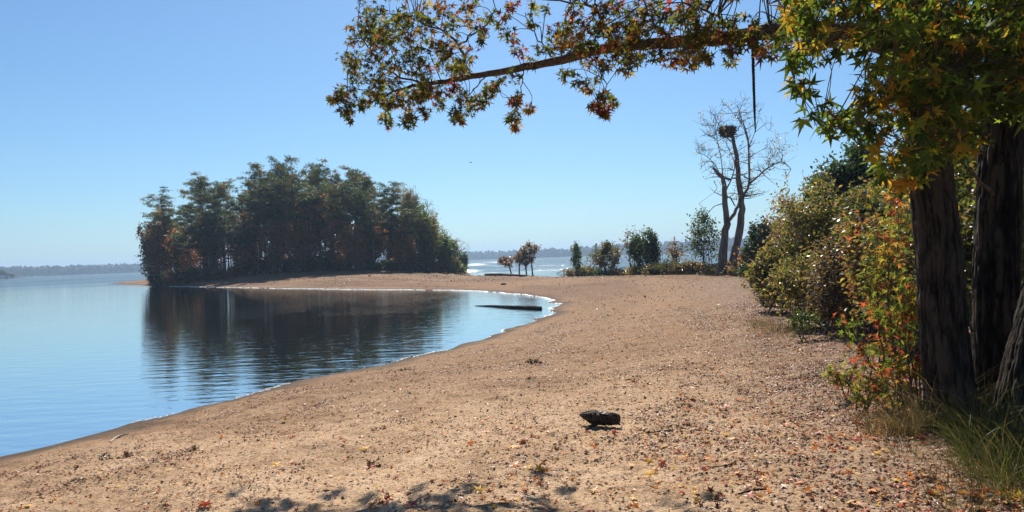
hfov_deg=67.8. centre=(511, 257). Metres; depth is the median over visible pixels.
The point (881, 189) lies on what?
shrub
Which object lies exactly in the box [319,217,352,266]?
hardwood tree
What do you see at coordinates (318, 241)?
hardwood tree
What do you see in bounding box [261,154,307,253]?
pine tree
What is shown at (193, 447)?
leaf clump
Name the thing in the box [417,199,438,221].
bare tree
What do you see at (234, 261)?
hardwood tree
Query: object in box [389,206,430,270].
pine tree
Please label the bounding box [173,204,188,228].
pine tree
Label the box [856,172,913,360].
sweetgum sapling
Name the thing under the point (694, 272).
shrub
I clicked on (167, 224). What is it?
pine tree
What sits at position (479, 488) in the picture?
fallen leaf
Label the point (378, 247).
hardwood tree
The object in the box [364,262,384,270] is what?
shrub
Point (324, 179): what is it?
pine tree
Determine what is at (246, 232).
pine tree
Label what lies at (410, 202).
pine tree
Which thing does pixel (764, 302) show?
shrub
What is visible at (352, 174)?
pine tree
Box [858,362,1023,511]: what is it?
green grass
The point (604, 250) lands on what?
shrub
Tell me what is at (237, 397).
shore foam
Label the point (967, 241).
shrub
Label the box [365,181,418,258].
pine tree
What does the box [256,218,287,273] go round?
hardwood tree
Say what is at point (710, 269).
shrub
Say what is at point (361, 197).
pine tree
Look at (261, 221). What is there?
pine tree
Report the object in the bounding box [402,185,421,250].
bare tree
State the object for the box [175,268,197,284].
shrub
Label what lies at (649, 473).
fallen leaf
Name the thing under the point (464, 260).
shrub
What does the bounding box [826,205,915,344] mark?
shrub
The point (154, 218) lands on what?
pine tree
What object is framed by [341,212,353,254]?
hardwood tree
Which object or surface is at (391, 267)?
shrub
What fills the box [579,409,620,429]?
driftwood chunk
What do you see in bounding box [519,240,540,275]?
waterside tree
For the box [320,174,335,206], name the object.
pine tree
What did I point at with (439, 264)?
shrub
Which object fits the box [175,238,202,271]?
hardwood tree
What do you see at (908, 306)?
sweetgum sapling
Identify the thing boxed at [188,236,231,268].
hardwood tree
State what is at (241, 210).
pine tree
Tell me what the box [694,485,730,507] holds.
leaf clump
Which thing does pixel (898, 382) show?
sweetgum sapling
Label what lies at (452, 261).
shrub
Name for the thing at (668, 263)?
shrub
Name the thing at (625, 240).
shrub
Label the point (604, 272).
shrub
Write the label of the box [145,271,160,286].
shrub
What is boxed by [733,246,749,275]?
shrub
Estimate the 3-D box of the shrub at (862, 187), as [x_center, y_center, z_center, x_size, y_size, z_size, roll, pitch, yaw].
[11.387,-0.613,21.937,3.283,3.825,2.917,-2,0,0]
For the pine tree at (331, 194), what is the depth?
113.69 m
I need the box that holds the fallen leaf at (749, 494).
[742,490,754,498]
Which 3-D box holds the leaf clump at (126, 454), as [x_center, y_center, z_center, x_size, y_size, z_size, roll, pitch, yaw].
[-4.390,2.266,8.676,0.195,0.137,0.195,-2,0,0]
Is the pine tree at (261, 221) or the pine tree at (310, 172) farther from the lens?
the pine tree at (310, 172)
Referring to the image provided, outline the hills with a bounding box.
[6,249,739,276]
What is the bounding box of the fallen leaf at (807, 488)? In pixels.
[802,485,813,491]
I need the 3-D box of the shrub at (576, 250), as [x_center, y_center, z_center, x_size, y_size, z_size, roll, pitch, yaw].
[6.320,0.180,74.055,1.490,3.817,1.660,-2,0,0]
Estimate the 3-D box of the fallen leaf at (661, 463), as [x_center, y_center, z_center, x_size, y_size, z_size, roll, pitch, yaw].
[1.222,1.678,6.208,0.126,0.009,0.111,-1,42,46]
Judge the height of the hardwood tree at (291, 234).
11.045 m
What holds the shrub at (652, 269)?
on the beach
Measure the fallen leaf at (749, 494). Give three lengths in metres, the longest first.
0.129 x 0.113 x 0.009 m
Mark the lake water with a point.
(82, 355)
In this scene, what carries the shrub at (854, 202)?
on the beach
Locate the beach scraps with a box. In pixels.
[209,271,725,325]
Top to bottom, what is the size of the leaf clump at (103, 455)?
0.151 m
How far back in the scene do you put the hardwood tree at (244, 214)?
119.37 m
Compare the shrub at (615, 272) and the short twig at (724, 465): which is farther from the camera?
the shrub at (615, 272)
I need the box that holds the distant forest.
[0,236,748,276]
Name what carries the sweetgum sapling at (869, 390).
on the beach
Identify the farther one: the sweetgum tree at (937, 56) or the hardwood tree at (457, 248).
the hardwood tree at (457, 248)
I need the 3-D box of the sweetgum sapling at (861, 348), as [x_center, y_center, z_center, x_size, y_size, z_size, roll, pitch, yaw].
[3.772,0.921,7.927,0.798,1.318,0.810,-2,0,44]
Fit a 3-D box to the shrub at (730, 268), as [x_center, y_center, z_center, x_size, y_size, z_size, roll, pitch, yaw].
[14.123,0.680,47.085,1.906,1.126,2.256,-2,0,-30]
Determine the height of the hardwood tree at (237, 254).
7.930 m
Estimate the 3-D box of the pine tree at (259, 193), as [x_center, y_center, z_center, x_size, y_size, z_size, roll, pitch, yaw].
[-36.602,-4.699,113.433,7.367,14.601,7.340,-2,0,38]
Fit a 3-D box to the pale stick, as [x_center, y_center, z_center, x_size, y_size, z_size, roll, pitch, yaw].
[-5.495,2.506,10.579,0.097,0.031,0.501,-2,0,-2]
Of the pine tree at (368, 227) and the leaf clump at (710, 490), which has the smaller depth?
the leaf clump at (710, 490)
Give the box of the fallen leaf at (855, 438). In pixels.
[850,435,862,441]
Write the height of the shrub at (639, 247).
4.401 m
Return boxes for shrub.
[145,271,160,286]
[150,277,163,286]
[157,268,175,286]
[162,269,183,285]
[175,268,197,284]
[182,265,201,281]
[205,266,228,279]
[227,262,244,276]
[233,259,250,276]
[280,256,296,272]
[337,255,354,270]
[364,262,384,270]
[382,258,404,270]
[385,259,402,269]
[402,250,435,271]
[419,262,435,272]
[430,254,452,273]
[444,253,461,273]
[447,264,469,273]
[455,250,468,273]
[560,268,575,276]
[570,240,582,276]
[573,263,593,276]
[577,266,602,275]
[586,240,621,274]
[599,265,623,275]
[607,266,628,275]
[619,225,636,274]
[623,263,645,274]
[625,225,664,269]
[637,260,681,275]
[657,261,691,274]
[658,257,677,266]
[661,236,687,262]
[669,257,700,274]
[684,258,703,274]
[694,259,716,274]
[704,261,717,274]
[720,260,739,275]
[731,259,753,276]
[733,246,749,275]
[735,236,813,312]
[739,215,777,267]
[749,243,862,327]
[751,290,788,306]
[755,164,864,304]
[757,186,840,264]
[766,215,811,248]
[784,306,824,341]
[790,226,900,335]
[819,186,915,332]
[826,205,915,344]
[840,195,973,351]
[850,174,907,294]
[874,164,973,204]
[900,136,1022,333]
[958,169,1023,302]
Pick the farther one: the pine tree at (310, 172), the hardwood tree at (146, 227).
the pine tree at (310, 172)
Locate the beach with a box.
[0,253,1023,511]
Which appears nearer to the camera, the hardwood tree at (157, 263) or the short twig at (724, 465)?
the short twig at (724, 465)
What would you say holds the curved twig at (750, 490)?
on the beach
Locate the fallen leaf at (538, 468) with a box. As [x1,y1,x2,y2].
[534,462,542,471]
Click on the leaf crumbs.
(750, 448)
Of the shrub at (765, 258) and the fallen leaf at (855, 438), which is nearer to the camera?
the fallen leaf at (855, 438)
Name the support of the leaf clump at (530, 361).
on the beach
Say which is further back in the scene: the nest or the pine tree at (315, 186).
the pine tree at (315, 186)
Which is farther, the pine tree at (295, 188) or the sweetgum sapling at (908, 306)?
the pine tree at (295, 188)
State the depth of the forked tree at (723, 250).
49.50 m
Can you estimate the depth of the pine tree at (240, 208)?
143.40 m
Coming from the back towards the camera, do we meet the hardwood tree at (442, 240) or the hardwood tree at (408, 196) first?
the hardwood tree at (408, 196)
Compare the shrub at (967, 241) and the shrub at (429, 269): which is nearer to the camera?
the shrub at (967, 241)
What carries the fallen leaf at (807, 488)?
on the beach
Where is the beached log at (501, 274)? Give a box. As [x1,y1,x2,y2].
[484,273,529,276]
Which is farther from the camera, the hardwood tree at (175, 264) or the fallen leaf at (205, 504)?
the hardwood tree at (175, 264)
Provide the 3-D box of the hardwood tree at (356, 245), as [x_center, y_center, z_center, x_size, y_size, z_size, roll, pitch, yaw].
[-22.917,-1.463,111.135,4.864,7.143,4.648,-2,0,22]
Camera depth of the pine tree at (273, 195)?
111.42 m
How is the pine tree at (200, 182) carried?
on the beach
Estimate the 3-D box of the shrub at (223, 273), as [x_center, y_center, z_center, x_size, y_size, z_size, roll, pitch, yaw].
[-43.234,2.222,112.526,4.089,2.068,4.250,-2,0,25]
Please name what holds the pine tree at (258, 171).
on the beach
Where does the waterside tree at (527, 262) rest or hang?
on the beach
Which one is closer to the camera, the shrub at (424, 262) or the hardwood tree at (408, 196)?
the shrub at (424, 262)
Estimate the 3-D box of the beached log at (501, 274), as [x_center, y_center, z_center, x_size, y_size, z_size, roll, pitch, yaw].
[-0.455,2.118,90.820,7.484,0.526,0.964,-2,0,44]
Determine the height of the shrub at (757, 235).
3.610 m
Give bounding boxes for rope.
[747,35,758,131]
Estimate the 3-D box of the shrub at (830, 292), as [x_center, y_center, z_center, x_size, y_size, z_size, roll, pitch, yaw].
[6.618,0.399,14.567,2.322,2.237,2.403,-2,0,0]
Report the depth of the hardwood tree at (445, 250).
112.66 m
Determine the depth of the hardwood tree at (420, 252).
115.25 m
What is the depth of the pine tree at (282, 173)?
118.33 m
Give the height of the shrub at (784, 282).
1.892 m
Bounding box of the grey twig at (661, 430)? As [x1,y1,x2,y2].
[646,428,686,432]
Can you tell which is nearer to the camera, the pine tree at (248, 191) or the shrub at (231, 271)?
the shrub at (231, 271)
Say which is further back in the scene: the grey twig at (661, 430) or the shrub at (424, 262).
the shrub at (424, 262)
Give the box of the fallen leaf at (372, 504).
[368,496,378,508]
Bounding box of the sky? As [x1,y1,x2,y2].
[0,0,986,267]
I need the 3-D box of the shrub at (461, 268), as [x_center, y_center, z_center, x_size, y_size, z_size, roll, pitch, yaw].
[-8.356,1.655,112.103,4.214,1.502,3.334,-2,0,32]
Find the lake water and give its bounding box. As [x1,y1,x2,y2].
[0,251,747,456]
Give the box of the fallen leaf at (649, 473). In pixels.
[642,469,655,476]
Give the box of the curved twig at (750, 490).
[735,488,766,495]
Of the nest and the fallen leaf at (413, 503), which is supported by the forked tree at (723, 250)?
the nest
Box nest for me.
[716,123,736,137]
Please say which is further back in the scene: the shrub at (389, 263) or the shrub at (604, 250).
the shrub at (389, 263)
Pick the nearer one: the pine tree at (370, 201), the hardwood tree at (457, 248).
the hardwood tree at (457, 248)
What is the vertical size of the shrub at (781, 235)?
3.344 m
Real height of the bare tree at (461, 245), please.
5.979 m
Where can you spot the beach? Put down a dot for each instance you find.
(566, 311)
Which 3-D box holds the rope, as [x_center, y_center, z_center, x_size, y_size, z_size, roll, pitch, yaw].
[2.473,-1.809,7.780,0.063,1.060,0.214,-2,0,0]
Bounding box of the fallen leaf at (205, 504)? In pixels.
[196,499,212,508]
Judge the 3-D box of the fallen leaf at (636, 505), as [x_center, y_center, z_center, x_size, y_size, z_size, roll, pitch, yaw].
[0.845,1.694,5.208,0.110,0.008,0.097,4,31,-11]
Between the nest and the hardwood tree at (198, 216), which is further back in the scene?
the hardwood tree at (198, 216)
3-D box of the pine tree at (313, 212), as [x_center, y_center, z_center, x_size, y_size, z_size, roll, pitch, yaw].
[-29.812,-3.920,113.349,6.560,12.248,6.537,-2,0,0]
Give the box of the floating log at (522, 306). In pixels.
[476,305,541,308]
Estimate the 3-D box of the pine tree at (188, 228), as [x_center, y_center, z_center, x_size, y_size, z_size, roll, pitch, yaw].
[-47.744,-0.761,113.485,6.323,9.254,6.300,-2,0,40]
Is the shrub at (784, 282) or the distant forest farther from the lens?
the distant forest
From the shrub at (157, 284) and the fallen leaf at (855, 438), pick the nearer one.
the fallen leaf at (855, 438)
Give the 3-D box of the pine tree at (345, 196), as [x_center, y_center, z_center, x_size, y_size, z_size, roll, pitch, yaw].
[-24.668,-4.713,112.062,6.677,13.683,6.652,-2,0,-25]
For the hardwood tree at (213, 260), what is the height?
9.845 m
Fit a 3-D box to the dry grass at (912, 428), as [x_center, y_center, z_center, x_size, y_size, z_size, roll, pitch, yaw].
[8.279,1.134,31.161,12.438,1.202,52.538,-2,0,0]
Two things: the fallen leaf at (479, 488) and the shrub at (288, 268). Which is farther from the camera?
the shrub at (288, 268)
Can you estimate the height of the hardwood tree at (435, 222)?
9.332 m
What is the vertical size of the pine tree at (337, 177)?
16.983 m
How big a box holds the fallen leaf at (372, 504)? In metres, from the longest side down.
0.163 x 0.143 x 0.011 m
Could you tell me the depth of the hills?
1391.39 m
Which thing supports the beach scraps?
on the beach
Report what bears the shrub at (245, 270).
on the beach
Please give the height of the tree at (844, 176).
5.366 m
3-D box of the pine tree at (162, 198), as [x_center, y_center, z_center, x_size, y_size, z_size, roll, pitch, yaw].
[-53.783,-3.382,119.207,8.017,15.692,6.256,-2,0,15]
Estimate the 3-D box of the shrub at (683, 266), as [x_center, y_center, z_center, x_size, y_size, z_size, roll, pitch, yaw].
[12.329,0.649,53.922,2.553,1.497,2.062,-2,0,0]
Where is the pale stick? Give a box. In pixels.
[109,433,127,442]
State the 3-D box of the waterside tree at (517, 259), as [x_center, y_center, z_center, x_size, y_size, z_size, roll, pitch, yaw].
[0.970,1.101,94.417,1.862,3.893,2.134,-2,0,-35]
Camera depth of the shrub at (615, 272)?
67.67 m
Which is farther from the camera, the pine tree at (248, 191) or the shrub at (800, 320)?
the pine tree at (248, 191)
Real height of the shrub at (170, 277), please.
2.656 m
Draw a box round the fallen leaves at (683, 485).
[0,293,1023,511]
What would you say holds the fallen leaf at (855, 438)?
on the beach
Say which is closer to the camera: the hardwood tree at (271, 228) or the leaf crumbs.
the leaf crumbs
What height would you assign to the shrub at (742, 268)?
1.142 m
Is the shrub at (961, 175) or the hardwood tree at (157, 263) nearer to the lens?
the shrub at (961, 175)
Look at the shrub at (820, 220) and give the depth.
19.89 m
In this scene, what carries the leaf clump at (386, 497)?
on the beach
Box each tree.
[134,220,164,276]
[137,227,173,277]
[139,185,193,271]
[144,209,181,270]
[145,211,168,231]
[151,215,178,272]
[162,230,189,272]
[164,223,208,266]
[170,223,194,271]
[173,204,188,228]
[175,170,226,268]
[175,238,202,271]
[176,201,199,230]
[182,179,211,267]
[185,211,227,279]
[188,178,210,267]
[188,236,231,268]
[192,210,225,264]
[195,177,244,269]
[195,213,241,269]
[198,216,228,269]
[213,182,234,248]
[220,219,257,268]
[222,208,241,267]
[225,227,257,265]
[226,245,241,265]
[229,212,264,258]
[231,187,251,249]
[234,179,291,257]
[235,190,244,220]
[236,162,277,256]
[238,224,269,262]
[239,195,274,274]
[244,172,273,254]
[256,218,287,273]
[259,171,299,272]
[260,195,284,253]
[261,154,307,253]
[267,165,294,255]
[269,179,318,271]
[277,175,305,258]
[279,167,316,249]
[280,200,316,272]
[295,191,330,270]
[298,157,338,268]
[304,170,323,195]
[305,191,341,269]
[306,173,322,216]
[311,181,355,252]
[312,170,329,240]
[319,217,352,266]
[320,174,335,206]
[321,169,353,241]
[321,180,365,269]
[325,0,1023,447]
[328,199,351,255]
[338,224,371,270]
[339,165,379,267]
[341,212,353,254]
[343,188,381,269]
[346,172,387,248]
[351,209,394,267]
[354,214,389,260]
[357,191,380,224]
[357,227,385,257]
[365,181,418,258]
[376,193,400,252]
[377,211,413,270]
[380,231,404,260]
[385,223,418,270]
[389,185,407,255]
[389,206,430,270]
[400,191,416,253]
[401,195,419,220]
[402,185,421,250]
[405,207,417,259]
[414,203,434,261]
[414,213,432,256]
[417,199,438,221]
[425,211,441,261]
[433,234,460,273]
[434,229,450,261]
[448,238,461,259]
[453,237,469,273]
[497,254,513,273]
[511,251,527,273]
[518,253,533,274]
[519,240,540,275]
[692,92,797,275]
[798,153,856,218]
[807,135,891,212]
[882,107,1023,300]
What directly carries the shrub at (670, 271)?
on the beach
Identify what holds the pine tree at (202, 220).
on the beach
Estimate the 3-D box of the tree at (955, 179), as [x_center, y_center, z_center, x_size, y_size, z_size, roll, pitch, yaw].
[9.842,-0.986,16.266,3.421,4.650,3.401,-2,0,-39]
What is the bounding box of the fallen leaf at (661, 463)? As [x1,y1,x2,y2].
[658,459,666,467]
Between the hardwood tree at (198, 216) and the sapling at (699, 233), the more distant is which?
the hardwood tree at (198, 216)
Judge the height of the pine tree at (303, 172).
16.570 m
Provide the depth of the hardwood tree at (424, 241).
113.67 m
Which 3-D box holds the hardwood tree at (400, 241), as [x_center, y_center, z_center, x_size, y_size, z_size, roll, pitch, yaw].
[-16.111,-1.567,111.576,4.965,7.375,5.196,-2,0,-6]
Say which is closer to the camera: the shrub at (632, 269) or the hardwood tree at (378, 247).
the shrub at (632, 269)
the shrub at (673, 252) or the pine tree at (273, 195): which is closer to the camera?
the shrub at (673, 252)
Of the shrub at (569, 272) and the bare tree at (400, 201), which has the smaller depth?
the shrub at (569, 272)
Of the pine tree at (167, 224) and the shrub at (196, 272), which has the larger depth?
the pine tree at (167, 224)
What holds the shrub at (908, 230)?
on the beach
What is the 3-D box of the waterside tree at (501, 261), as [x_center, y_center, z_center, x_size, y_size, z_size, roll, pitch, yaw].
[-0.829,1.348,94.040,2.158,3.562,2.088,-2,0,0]
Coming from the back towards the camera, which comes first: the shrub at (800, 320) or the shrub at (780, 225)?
the shrub at (780, 225)
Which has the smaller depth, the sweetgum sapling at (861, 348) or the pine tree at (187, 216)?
the sweetgum sapling at (861, 348)
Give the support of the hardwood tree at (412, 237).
on the beach
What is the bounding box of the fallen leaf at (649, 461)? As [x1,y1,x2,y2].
[643,456,653,464]
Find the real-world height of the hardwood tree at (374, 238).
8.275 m
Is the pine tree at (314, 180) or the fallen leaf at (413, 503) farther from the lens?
the pine tree at (314, 180)
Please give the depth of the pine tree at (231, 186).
135.88 m
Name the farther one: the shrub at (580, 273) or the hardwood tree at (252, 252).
the hardwood tree at (252, 252)
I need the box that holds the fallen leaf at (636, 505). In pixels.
[629,500,638,507]
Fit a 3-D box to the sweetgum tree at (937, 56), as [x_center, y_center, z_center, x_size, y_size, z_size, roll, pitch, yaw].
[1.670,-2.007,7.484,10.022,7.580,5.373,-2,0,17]
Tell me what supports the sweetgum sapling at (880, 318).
on the beach
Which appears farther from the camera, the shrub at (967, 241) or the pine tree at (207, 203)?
the pine tree at (207, 203)
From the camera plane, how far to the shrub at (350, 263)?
111.90 m
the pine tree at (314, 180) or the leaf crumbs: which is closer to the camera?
the leaf crumbs
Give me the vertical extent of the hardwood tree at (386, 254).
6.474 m
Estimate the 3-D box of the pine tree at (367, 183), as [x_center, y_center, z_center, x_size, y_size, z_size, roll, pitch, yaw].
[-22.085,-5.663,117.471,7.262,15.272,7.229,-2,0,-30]
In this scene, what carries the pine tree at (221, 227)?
on the beach
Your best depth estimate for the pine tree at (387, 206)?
131.15 m
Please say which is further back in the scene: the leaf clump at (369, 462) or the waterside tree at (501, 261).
the waterside tree at (501, 261)
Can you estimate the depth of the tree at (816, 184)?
25.98 m
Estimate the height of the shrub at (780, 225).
3.748 m
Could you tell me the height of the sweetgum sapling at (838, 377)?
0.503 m
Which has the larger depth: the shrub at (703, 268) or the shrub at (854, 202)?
the shrub at (703, 268)
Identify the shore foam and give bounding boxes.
[131,286,563,422]
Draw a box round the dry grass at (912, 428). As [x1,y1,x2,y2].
[553,271,1022,488]
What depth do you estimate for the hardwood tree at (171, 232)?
120.71 m
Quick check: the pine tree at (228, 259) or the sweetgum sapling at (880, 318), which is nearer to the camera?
the sweetgum sapling at (880, 318)
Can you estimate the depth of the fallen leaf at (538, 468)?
6.11 m
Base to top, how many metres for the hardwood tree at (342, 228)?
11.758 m
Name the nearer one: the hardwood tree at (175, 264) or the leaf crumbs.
the leaf crumbs
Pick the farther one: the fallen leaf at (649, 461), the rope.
the rope
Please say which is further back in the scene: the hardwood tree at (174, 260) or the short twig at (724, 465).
the hardwood tree at (174, 260)
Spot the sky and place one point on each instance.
(105, 104)
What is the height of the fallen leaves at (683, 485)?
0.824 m
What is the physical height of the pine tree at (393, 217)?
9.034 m
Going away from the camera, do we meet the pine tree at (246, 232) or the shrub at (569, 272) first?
the shrub at (569, 272)
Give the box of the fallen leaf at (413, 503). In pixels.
[402,499,419,507]
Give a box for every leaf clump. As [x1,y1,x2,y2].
[99,453,114,459]
[115,451,133,458]
[184,445,202,451]
[366,456,384,468]
[377,489,392,503]
[508,357,547,365]
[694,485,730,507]
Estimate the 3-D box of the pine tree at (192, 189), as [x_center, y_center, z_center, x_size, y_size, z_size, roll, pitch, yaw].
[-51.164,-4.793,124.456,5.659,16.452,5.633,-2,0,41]
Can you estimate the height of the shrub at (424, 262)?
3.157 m
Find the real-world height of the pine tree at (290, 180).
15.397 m
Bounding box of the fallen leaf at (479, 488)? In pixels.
[473,485,485,492]
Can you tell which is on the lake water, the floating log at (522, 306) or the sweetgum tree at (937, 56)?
the floating log at (522, 306)
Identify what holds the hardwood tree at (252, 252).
on the beach
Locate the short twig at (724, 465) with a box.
[710,460,737,467]
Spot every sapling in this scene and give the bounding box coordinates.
[682,207,720,273]
[818,360,865,395]
[826,284,916,403]
[843,362,888,411]
[853,179,917,412]
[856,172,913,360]
[862,332,922,418]
[890,274,922,420]
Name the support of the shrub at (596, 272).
on the beach
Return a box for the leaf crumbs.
[0,278,1023,511]
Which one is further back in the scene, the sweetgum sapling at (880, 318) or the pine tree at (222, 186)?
the pine tree at (222, 186)
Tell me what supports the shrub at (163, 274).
on the beach
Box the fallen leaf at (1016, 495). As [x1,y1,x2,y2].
[1007,489,1023,498]

